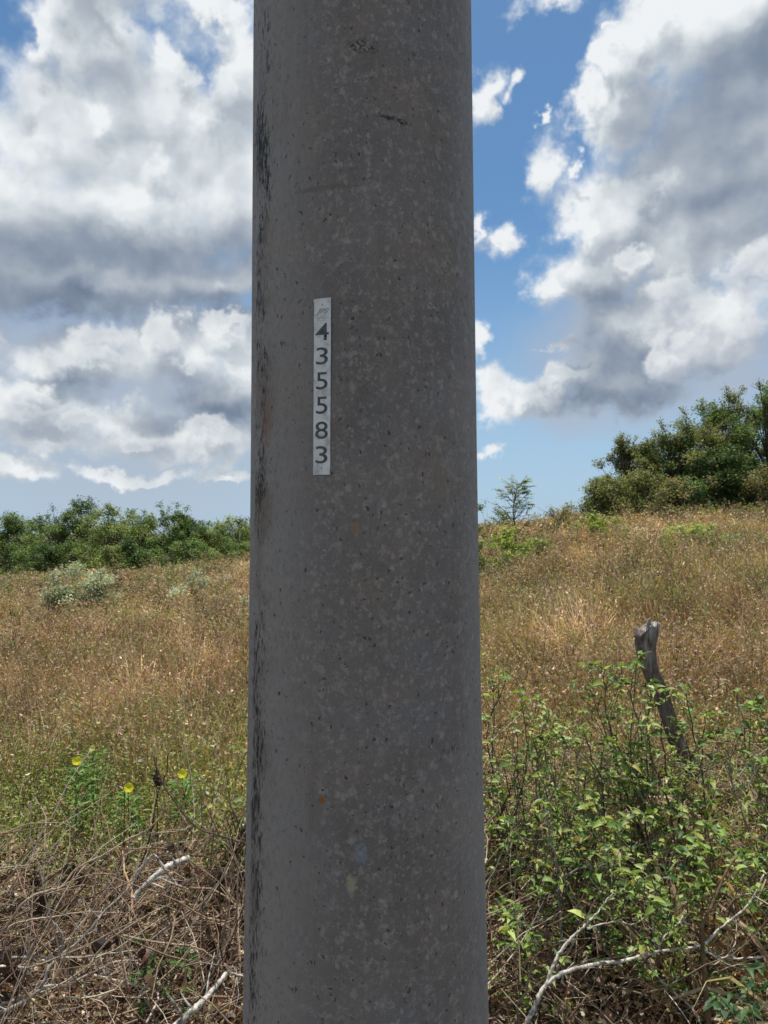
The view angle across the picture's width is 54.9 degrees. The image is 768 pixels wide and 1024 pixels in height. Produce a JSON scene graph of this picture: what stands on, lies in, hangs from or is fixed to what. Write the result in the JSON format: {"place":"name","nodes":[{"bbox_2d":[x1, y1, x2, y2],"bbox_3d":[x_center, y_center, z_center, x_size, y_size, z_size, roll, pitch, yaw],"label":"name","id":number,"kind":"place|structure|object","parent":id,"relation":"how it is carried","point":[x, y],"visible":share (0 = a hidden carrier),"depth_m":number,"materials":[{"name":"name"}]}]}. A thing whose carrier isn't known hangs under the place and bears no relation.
{"place":"outdoors","nodes":[
{"label":"outdoors","id":0,"kind":"place"},
{"bbox_2d":[0,0,767,533],"label":"sky","id":1,"kind":"structure","parent":0,"point":[620,147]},
{"bbox_2d":[10,534,762,1023],"bbox_3d":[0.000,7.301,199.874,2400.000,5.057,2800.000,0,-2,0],"label":"ground","id":2,"kind":"structure","parent":0,"point":[590,1006],"depth_m":2.14,"materials":[{"name":"soil"}]},
{"bbox_2d":[0,510,41,570],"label":"tree","id":3,"kind":"object","parent":2,"relation":"on","point":[12,520],"visible":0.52,"depth_m":38.77,"materials":[{"name":"green plant"}]},
{"bbox_2d":[0,542,45,574],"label":"bush","id":4,"kind":"object","parent":2,"relation":"on","point":[24,554],"visible":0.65,"depth_m":33.91,"materials":[{"name":"green plant"}]},
{"bbox_2d":[0,603,45,660],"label":"shrub","id":5,"kind":"object","parent":2,"relation":"on","point":[19,617],"visible":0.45,"depth_m":9.00,"materials":[{"name":"green plant"}]},
{"bbox_2d":[0,563,61,588],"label":"shrub","id":6,"kind":"object","parent":2,"relation":"on","point":[27,575],"visible":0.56,"depth_m":22.93,"materials":[{"name":"green plant"}]},
{"bbox_2d":[2,512,65,563],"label":"tree","id":7,"kind":"object","parent":2,"relation":"on","point":[41,533],"visible":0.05,"depth_m":42.01,"materials":[{"name":"green plant"}]},
{"bbox_2d":[5,542,71,575],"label":"bush","id":8,"kind":"object","parent":2,"relation":"on","point":[45,551],"visible":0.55,"depth_m":33.37,"materials":[{"name":"green plant"}]},
{"bbox_2d":[14,531,99,558],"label":"tree","id":9,"kind":"object","parent":2,"relation":"on","point":[60,541],"visible":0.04,"depth_m":53.30,"materials":[{"name":"green plant"}]},
{"bbox_2d":[18,503,104,570],"bbox_3d":[-16.632,1.496,37.737,4.701,3.906,3.415,0,-2,0],"label":"tree","id":10,"kind":"object","parent":2,"relation":"on","point":[57,534],"visible":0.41,"depth_m":37.72,"materials":[{"name":"green plant"}]},
{"bbox_2d":[55,756,99,845],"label":"yellow flower","id":11,"kind":"object","parent":2,"relation":"on","point":[77,760],"visible":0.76,"depth_m":3.27,"materials":[{"name":"green plant"}]},
{"bbox_2d":[36,538,119,572],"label":"bush","id":12,"kind":"object","parent":2,"relation":"on","point":[75,548],"visible":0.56,"depth_m":33.78,"materials":[{"name":"green plant"}]},
{"bbox_2d":[51,495,109,566],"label":"tree","id":13,"kind":"object","parent":2,"relation":"on","point":[82,506],"visible":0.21,"depth_m":39.85,"materials":[{"name":"green plant"}]},
{"bbox_2d":[38,561,129,612],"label":"shrub","id":14,"kind":"object","parent":2,"relation":"on","point":[60,592],"visible":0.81,"depth_m":14.77,"materials":[{"name":"green plant"}]},
{"bbox_2d":[76,745,114,822],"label":"yellow flower","id":15,"kind":"object","parent":2,"relation":"on","point":[92,747],"visible":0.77,"depth_m":3.43,"materials":[{"name":"green plant"}]},
{"bbox_2d":[80,541,126,570],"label":"bush","id":16,"kind":"object","parent":2,"relation":"on","point":[114,552],"visible":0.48,"depth_m":33.50,"materials":[{"name":"green plant"}]},
{"bbox_2d":[70,500,152,567],"bbox_3d":[-13.779,1.361,36.935,4.246,3.858,3.986,0,-2,0],"label":"tree","id":17,"kind":"object","parent":2,"relation":"on","point":[108,531],"visible":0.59,"depth_m":36.71,"materials":[{"name":"green plant"}]},
{"bbox_2d":[95,557,149,597],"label":"shrub","id":18,"kind":"object","parent":2,"relation":"on","point":[112,573],"visible":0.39,"depth_m":17.96,"materials":[{"name":"green plant"}]},
{"bbox_2d":[115,791,129,878],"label":"dead stalk","id":19,"kind":"object","parent":2,"relation":"on","point":[128,863],"visible":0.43,"depth_m":2.67,"materials":[{"name":"brown plant"}]},
{"bbox_2d":[0,825,245,1023],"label":"leaf litter","id":20,"kind":"object","parent":2,"relation":"on","point":[143,954],"visible":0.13,"depth_m":2.17,"materials":[{"name":"brown plant"}]},
{"bbox_2d":[0,965,38,985],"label":"fallen branch","id":21,"kind":"object","parent":20,"relation":"on","point":[19,968],"visible":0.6,"depth_m":1.94,"materials":[{"name":"wood"}]},
{"bbox_2d":[27,865,41,961],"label":"dead stalk","id":22,"kind":"object","parent":20,"relation":"on","point":[36,880],"visible":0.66,"depth_m":2.46,"materials":[{"name":"brown plant"}]},
{"bbox_2d":[0,908,122,950],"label":"fallen branch","id":23,"kind":"object","parent":20,"relation":"on","point":[8,929],"visible":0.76,"depth_m":2.05,"materials":[{"name":"wood"}]},
{"bbox_2d":[0,959,137,1014],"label":"fallen branch","id":24,"kind":"object","parent":20,"relation":"on","point":[37,992],"visible":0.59,"depth_m":1.91,"materials":[{"name":"wood"}]},
{"bbox_2d":[1,946,153,977],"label":"fallen branch","id":25,"kind":"object","parent":20,"relation":"on","point":[47,957],"visible":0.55,"depth_m":1.99,"materials":[{"name":"wood"}]},
{"bbox_2d":[99,955,113,1009],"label":"fallen branch","id":26,"kind":"object","parent":20,"relation":"on","point":[104,973],"visible":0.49,"depth_m":1.94,"materials":[{"name":"wood"}]},
{"bbox_2d":[101,783,150,856],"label":"yellow flower","id":27,"kind":"object","parent":2,"relation":"on","point":[128,787],"visible":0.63,"depth_m":3.07,"materials":[{"name":"green plant"}]},
{"bbox_2d":[95,508,171,561],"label":"tree","id":28,"kind":"object","parent":2,"relation":"on","point":[149,520],"visible":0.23,"depth_m":39.57,"materials":[{"name":"green plant"}]},
{"bbox_2d":[117,534,151,570],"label":"bush","id":29,"kind":"object","parent":2,"relation":"on","point":[133,557],"visible":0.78,"depth_m":32.74,"materials":[{"name":"green plant"}]},
{"bbox_2d":[149,758,161,854],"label":"dead stalk","id":30,"kind":"object","parent":2,"relation":"on","point":[156,778],"visible":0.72,"depth_m":2.72,"materials":[{"name":"brown plant"}]},
{"bbox_2d":[128,935,191,1021],"bbox_3d":[-0.613,1.349,1.865,0.204,0.447,0.208,-1,-2,22],"label":"green sprout","id":31,"kind":"object","parent":2,"relation":"on","point":[135,981],"visible":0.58,"depth_m":1.88,"materials":[{"name":"green plant"}]},
{"bbox_2d":[139,522,183,547],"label":"tree","id":32,"kind":"object","parent":2,"relation":"on","point":[155,533],"visible":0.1,"depth_m":54.22,"materials":[{"name":"green plant"}]},
{"bbox_2d":[136,543,189,568],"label":"bush","id":33,"kind":"object","parent":2,"relation":"on","point":[171,556],"visible":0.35,"depth_m":33.99,"materials":[{"name":"green plant"}]},
{"bbox_2d":[131,548,204,587],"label":"shrub","id":34,"kind":"object","parent":2,"relation":"on","point":[173,566],"visible":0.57,"depth_m":20.76,"materials":[{"name":"green plant"}]},
{"bbox_2d":[132,500,204,563],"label":"tree","id":35,"kind":"object","parent":2,"relation":"on","point":[165,541],"visible":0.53,"depth_m":37.82,"materials":[{"name":"green plant"}]},
{"bbox_2d":[150,946,200,1022],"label":"green sprout","id":36,"kind":"object","parent":2,"relation":"on","point":[188,976],"visible":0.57,"depth_m":1.90,"materials":[{"name":"green plant"}]},
{"bbox_2d":[159,769,204,851],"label":"yellow flower","id":37,"kind":"object","parent":2,"relation":"on","point":[182,773],"visible":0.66,"depth_m":3.18,"materials":[{"name":"green plant"}]},
{"bbox_2d":[155,516,218,542],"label":"tree","id":38,"kind":"object","parent":2,"relation":"on","point":[194,524],"visible":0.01,"depth_m":57.32,"materials":[{"name":"green plant"}]},
{"bbox_2d":[168,514,210,558],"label":"tree","id":39,"kind":"object","parent":2,"relation":"on","point":[190,527],"visible":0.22,"depth_m":40.87,"materials":[{"name":"green plant"}]},
{"bbox_2d":[166,566,218,602],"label":"shrub","id":40,"kind":"object","parent":2,"relation":"on","point":[200,583],"visible":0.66,"depth_m":14.87,"materials":[{"name":"green plant"}]},
{"bbox_2d":[169,539,224,566],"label":"bush","id":41,"kind":"object","parent":2,"relation":"on","point":[197,552],"visible":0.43,"depth_m":34.89,"materials":[{"name":"green plant"}]},
{"bbox_2d":[204,947,216,973],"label":"dead stalk","id":42,"kind":"object","parent":2,"relation":"on","point":[208,965],"visible":0.3,"depth_m":2.01,"materials":[{"name":"wood"}]},
{"bbox_2d":[193,521,230,553],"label":"tree","id":43,"kind":"object","parent":2,"relation":"on","point":[223,532],"visible":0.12,"depth_m":43.83,"materials":[{"name":"green plant"}]},
{"bbox_2d":[187,548,249,577],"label":"shrub","id":44,"kind":"object","parent":2,"relation":"on","point":[218,569],"visible":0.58,"depth_m":22.90,"materials":[{"name":"green plant"}]},
{"bbox_2d":[194,744,246,873],"bbox_3d":[-0.531,1.209,2.680,0.328,0.713,0.373,0,-2,0],"label":"leafy shrub","id":45,"kind":"object","parent":2,"relation":"on","point":[238,800],"visible":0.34,"depth_m":2.66,"materials":[{"name":"green plant"}]},
{"bbox_2d":[193,536,249,562],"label":"bush","id":46,"kind":"object","parent":2,"relation":"on","point":[233,547],"visible":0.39,"depth_m":35.85,"materials":[{"name":"green plant"}]},
{"bbox_2d":[199,514,249,554],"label":"tree","id":47,"kind":"object","parent":2,"relation":"on","point":[218,546],"visible":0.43,"depth_m":41.82,"materials":[{"name":"green plant"}]},
{"bbox_2d":[213,574,236,590],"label":"shrub","id":48,"kind":"object","parent":2,"relation":"on","point":[223,581],"visible":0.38,"depth_m":17.97,"materials":[{"name":"green plant"}]},
{"bbox_2d":[208,519,241,542],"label":"tree","id":49,"kind":"object","parent":2,"relation":"on","point":[214,523],"visible":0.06,"depth_m":59.96,"materials":[{"name":"green plant"}]},
{"bbox_2d":[231,893,243,938],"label":"dead stalk","id":50,"kind":"object","parent":2,"relation":"on","point":[242,922],"visible":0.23,"depth_m":2.17,"materials":[{"name":"brown plant"}]},
{"bbox_2d":[231,594,248,616],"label":"shrub","id":51,"kind":"object","parent":2,"relation":"on","point":[244,599],"visible":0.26,"depth_m":11.94,"materials":[{"name":"green plant"}]},
{"bbox_2d":[0,730,622,1023],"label":"twig tangle","id":52,"kind":"object","parent":2,"relation":"on","point":[219,967],"visible":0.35,"depth_m":2.11,"materials":[{"name":"brown plant"}]},
{"bbox_2d":[0,871,140,1006],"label":"fallen branch","id":53,"kind":"object","parent":52,"relation":"on","point":[45,978],"visible":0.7,"depth_m":2.00,"materials":[{"name":"grey wood"}]},
{"bbox_2d":[0,803,190,937],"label":"fallen branch","id":54,"kind":"object","parent":52,"relation":"on","point":[51,889],"visible":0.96,"depth_m":2.15,"materials":[{"name":"wood"}]},
{"bbox_2d":[70,850,122,914],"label":"fallen branch","id":55,"kind":"object","parent":52,"relation":"on","point":[100,882],"visible":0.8,"depth_m":2.21,"materials":[{"name":"wood"}]},
{"bbox_2d":[71,910,189,1013],"bbox_3d":[-0.690,1.207,1.979,0.336,0.192,0.068,1,-2,-42],"label":"fallen branch","id":56,"kind":"object","parent":52,"relation":"on","point":[116,970],"visible":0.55,"depth_m":1.96,"materials":[{"name":"wood"}]},
{"bbox_2d":[133,851,192,903],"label":"fallen branch","id":57,"kind":"object","parent":52,"relation":"on","point":[163,869],"visible":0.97,"depth_m":2.10,"materials":[{"name":"grey wood"}]},
{"bbox_2d":[122,934,237,973],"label":"fallen branch","id":58,"kind":"object","parent":52,"relation":"on","point":[152,941],"visible":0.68,"depth_m":1.97,"materials":[{"name":"wood"}]},
{"bbox_2d":[128,757,245,872],"bbox_3d":[-0.596,0.911,2.289,0.366,0.313,0.097,1,-2,-18],"label":"fallen branch","id":59,"kind":"object","parent":52,"relation":"on","point":[198,828],"visible":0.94,"depth_m":2.29,"materials":[{"name":"brown wood"}]},
{"bbox_2d":[166,952,242,1023],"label":"fallen branch","id":60,"kind":"object","parent":52,"relation":"on","point":[189,1012],"visible":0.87,"depth_m":1.68,"materials":[{"name":"grey wood"}]},
{"bbox_2d":[243,0,488,1023],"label":"utility pole","id":61,"kind":"object","parent":2,"relation":"on","point":[365,894],"visible":1,"depth_m":0.92,"materials":[{"name":"concrete"}]},
{"bbox_2d":[0,490,767,962],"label":"weeds","id":62,"kind":"object","parent":2,"relation":"on","point":[188,766],"visible":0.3,"depth_m":4.54,"materials":[{"name":"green plant"}]},
{"bbox_2d":[0,499,767,932],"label":"dry grass","id":63,"kind":"structure","parent":2,"relation":"on","point":[170,661],"depth_m":6.07,"materials":[{"name":"beige plant"}]},
{"bbox_2d":[478,498,509,548],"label":"shrub","id":64,"kind":"object","parent":2,"relation":"on","point":[480,508],"visible":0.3,"depth_m":17.96,"materials":[{"name":"green plant"}]},
{"bbox_2d":[478,537,513,579],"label":"shrub","id":65,"kind":"object","parent":2,"relation":"on","point":[480,541],"visible":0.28,"depth_m":11.94,"materials":[{"name":"green plant"}]},
{"bbox_2d":[478,523,534,572],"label":"shrub","id":66,"kind":"object","parent":2,"relation":"on","point":[504,539],"visible":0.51,"depth_m":12.96,"materials":[{"name":"green plant"}]},
{"bbox_2d":[492,475,538,543],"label":"sapling","id":67,"kind":"object","parent":2,"relation":"on","point":[523,488],"visible":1,"depth_m":16.02,"materials":[{"name":"green plant"}]},
{"bbox_2d":[481,669,582,918],"bbox_3d":[0.472,0.994,2.506,0.421,0.879,0.412,0,-2,0],"label":"leafy shrub","id":68,"kind":"object","parent":2,"relation":"on","point":[494,825],"visible":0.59,"depth_m":2.52,"materials":[{"name":"green plant"}]},
{"bbox_2d":[513,536,562,565],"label":"shrub","id":69,"kind":"object","parent":2,"relation":"on","point":[536,541],"visible":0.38,"depth_m":12.89,"materials":[{"name":"green plant"}]},
{"bbox_2d":[485,858,607,1023],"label":"leafy shrub","id":70,"kind":"object","parent":2,"relation":"on","point":[506,930],"visible":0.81,"depth_m":1.87,"materials":[{"name":"green plant"}]},
{"bbox_2d":[539,503,582,532],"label":"shrub","id":71,"kind":"object","parent":2,"relation":"on","point":[564,512],"visible":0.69,"depth_m":18.98,"materials":[{"name":"green plant"}]},
{"bbox_2d":[482,710,653,1009],"bbox_3d":[0.536,0.990,2.086,0.527,0.857,0.490,0,-2,0],"label":"leafy shrub","id":72,"kind":"object","parent":2,"relation":"on","point":[579,887],"visible":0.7,"depth_m":2.11,"materials":[{"name":"green plant"}]},
{"bbox_2d":[565,510,633,539],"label":"shrub","id":73,"kind":"object","parent":2,"relation":"on","point":[594,521],"visible":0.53,"depth_m":14.92,"materials":[{"name":"green plant"}]},
{"bbox_2d":[560,470,642,520],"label":"bush","id":74,"kind":"object","parent":2,"relation":"on","point":[589,505],"visible":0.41,"depth_m":20.87,"materials":[{"name":"green plant"}]},
{"bbox_2d":[588,431,653,514],"bbox_3d":[6.883,-0.924,21.408,2.306,2.929,1.899,0,-2,0],"label":"tree","id":75,"kind":"object","parent":2,"relation":"on","point":[623,457],"visible":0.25,"depth_m":21.51,"materials":[{"name":"green plant"}]},
{"bbox_2d":[482,652,767,1023],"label":"twig tangle","id":76,"kind":"object","parent":2,"relation":"on","point":[584,938],"visible":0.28,"depth_m":2.05,"materials":[{"name":"plant"}]},
{"bbox_2d":[483,738,767,1023],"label":"leaf litter","id":77,"kind":"object","parent":2,"relation":"on","point":[602,1020],"visible":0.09,"depth_m":2.00,"materials":[{"name":"plant"}]},
{"bbox_2d":[521,799,669,1008],"bbox_3d":[0.556,1.021,1.962,0.312,0.452,0.236,0,-2,-15],"label":"bare branch","id":78,"kind":"object","parent":77,"relation":"on","point":[560,915],"visible":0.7,"depth_m":1.96,"materials":[{"name":"brown plant"}]},
{"bbox_2d":[688,855,737,1023],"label":"bare branch","id":79,"kind":"object","parent":77,"relation":"on","point":[704,978],"visible":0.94,"depth_m":1.71,"materials":[{"name":"brown plant"}]},
{"bbox_2d":[609,573,656,586],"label":"shrub","id":80,"kind":"object","parent":2,"relation":"on","point":[632,578],"visible":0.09,"depth_m":8.88,"materials":[{"name":"green plant"}]},
{"bbox_2d":[516,766,767,1023],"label":"leafy shrub","id":81,"kind":"object","parent":2,"relation":"on","point":[726,947],"visible":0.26,"depth_m":2.00,"materials":[{"name":"green plant"}]},
{"bbox_2d":[608,447,678,514],"bbox_3d":[7.463,-0.640,21.030,2.667,2.424,2.493,0,-2,0],"label":"tree","id":82,"kind":"object","parent":2,"relation":"on","point":[643,462],"visible":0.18,"depth_m":20.73,"materials":[{"name":"green plant"}]},
{"bbox_2d":[529,788,767,1023],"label":"leafy shrub","id":83,"kind":"object","parent":2,"relation":"on","point":[670,920],"visible":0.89,"depth_m":1.82,"materials":[{"name":"green plant"}]},
{"bbox_2d":[524,874,767,1023],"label":"bare branch","id":84,"kind":"object","parent":83,"relation":"attached to","point":[547,983],"visible":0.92,"depth_m":1.67,"materials":[{"name":"grey plant"}]},
{"bbox_2d":[622,954,702,1023],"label":"bare branch","id":85,"kind":"object","parent":83,"relation":"hanging from","point":[668,988],"visible":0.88,"depth_m":1.76,"materials":[{"name":"brown plant"}]},
{"bbox_2d":[593,465,710,521],"bbox_3d":[7.124,-0.325,20.012,3.082,1.828,2.605,0,-2,0],"label":"bush","id":86,"kind":"object","parent":2,"relation":"on","point":[646,481],"visible":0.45,"depth_m":19.76,"materials":[{"name":"green plant"}]},
{"bbox_2d":[558,650,746,918],"bbox_3d":[0.779,0.913,2.334,0.712,0.926,0.476,1,-2,-22],"label":"leafy shrub","id":87,"kind":"object","parent":2,"relation":"on","point":[640,795],"visible":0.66,"depth_m":2.32,"materials":[{"name":"green plant"}]},
{"bbox_2d":[625,429,679,494],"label":"tree","id":88,"kind":"object","parent":2,"relation":"on","point":[658,448],"visible":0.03,"depth_m":22.50,"materials":[{"name":"green plant"}]},
{"bbox_2d":[623,428,712,502],"bbox_3d":[8.151,-0.992,20.809,2.512,2.804,2.291,1,-2,-28],"label":"tree","id":89,"kind":"object","parent":2,"relation":"on","point":[665,445],"visible":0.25,"depth_m":20.91,"materials":[{"name":"green plant"}]},
{"bbox_2d":[634,618,732,816],"bbox_3d":[1.300,0.986,2.948,0.578,1.114,0.092,0,-2,10],"label":"fence post","id":90,"kind":"object","parent":2,"relation":"on","point":[646,635],"visible":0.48,"depth_m":2.98,"materials":[{"name":"grey wood"}]},
{"bbox_2d":[640,474,729,519],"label":"bush","id":91,"kind":"object","parent":2,"relation":"on","point":[684,495],"visible":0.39,"depth_m":19.20,"materials":[{"name":"green plant"}]},
{"bbox_2d":[646,410,731,504],"bbox_3d":[8.717,-1.150,21.373,2.593,3.519,2.615,-1,-2,29],"label":"tree","id":92,"kind":"object","parent":2,"relation":"on","point":[688,426],"visible":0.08,"depth_m":21.18,"materials":[{"name":"green plant"}]},
{"bbox_2d":[661,519,721,546],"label":"shrub","id":93,"kind":"object","parent":2,"relation":"on","point":[677,527],"visible":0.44,"depth_m":12.33,"materials":[{"name":"green plant"}]},
{"bbox_2d":[658,417,741,506],"bbox_3d":[8.877,-1.093,20.758,3.158,3.055,2.213,0,-2,0],"label":"tree","id":94,"kind":"object","parent":2,"relation":"on","point":[706,450],"visible":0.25,"depth_m":20.45,"materials":[{"name":"green plant"}]},
{"bbox_2d":[668,397,755,464],"bbox_3d":[10.155,-1.522,22.447,2.926,4.022,2.165,1,-2,-21],"label":"tree","id":95,"kind":"object","parent":2,"relation":"on","point":[707,415],"visible":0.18,"depth_m":22.43,"materials":[{"name":"green plant"}]},
{"bbox_2d":[668,440,767,513],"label":"bush","id":96,"kind":"object","parent":2,"relation":"on","point":[727,460],"visible":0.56,"depth_m":19.68,"materials":[{"name":"green plant"}]},
{"bbox_2d":[672,687,767,973],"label":"leafy shrub","id":97,"kind":"object","parent":2,"relation":"on","point":[743,856],"visible":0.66,"depth_m":2.16,"materials":[{"name":"green plant"}]},
{"bbox_2d":[727,744,767,797],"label":"bare branch","id":98,"kind":"object","parent":97,"relation":"attached to","point":[741,772],"visible":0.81,"depth_m":2.18,"materials":[{"name":"grey plant"}]},
{"bbox_2d":[687,813,767,953],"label":"leafy shrub","id":99,"kind":"object","parent":2,"relation":"on","point":[761,857],"visible":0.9,"depth_m":1.85,"materials":[{"name":"green plant"}]},
{"bbox_2d":[688,411,767,510],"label":"tree","id":100,"kind":"object","parent":2,"relation":"on","point":[746,435],"visible":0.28,"depth_m":20.45,"materials":[{"name":"green plant"}]},
{"bbox_2d":[703,957,767,1023],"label":"leafy shrub","id":101,"kind":"object","parent":2,"relation":"on","point":[723,1013],"visible":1,"depth_m":1.52,"materials":[{"name":"green plant"}]},
{"bbox_2d":[708,383,766,469],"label":"tree","id":102,"kind":"object","parent":2,"relation":"on","point":[735,397],"visible":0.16,"depth_m":21.92,"materials":[{"name":"green plant"}]},
{"bbox_2d":[717,532,767,546],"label":"shrub","id":103,"kind":"object","parent":2,"relation":"on","point":[724,536],"visible":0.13,"depth_m":11.86,"materials":[{"name":"green plant"}]},
{"bbox_2d":[723,377,767,501],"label":"tree","id":104,"kind":"object","parent":2,"relation":"on","point":[764,402],"visible":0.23,"depth_m":20.95,"materials":[{"name":"green plant"}]},
{"bbox_2d":[730,462,767,511],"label":"bush","id":105,"kind":"object","parent":2,"relation":"on","point":[754,481],"visible":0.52,"depth_m":18.96,"materials":[{"name":"green plant"}]}
]}

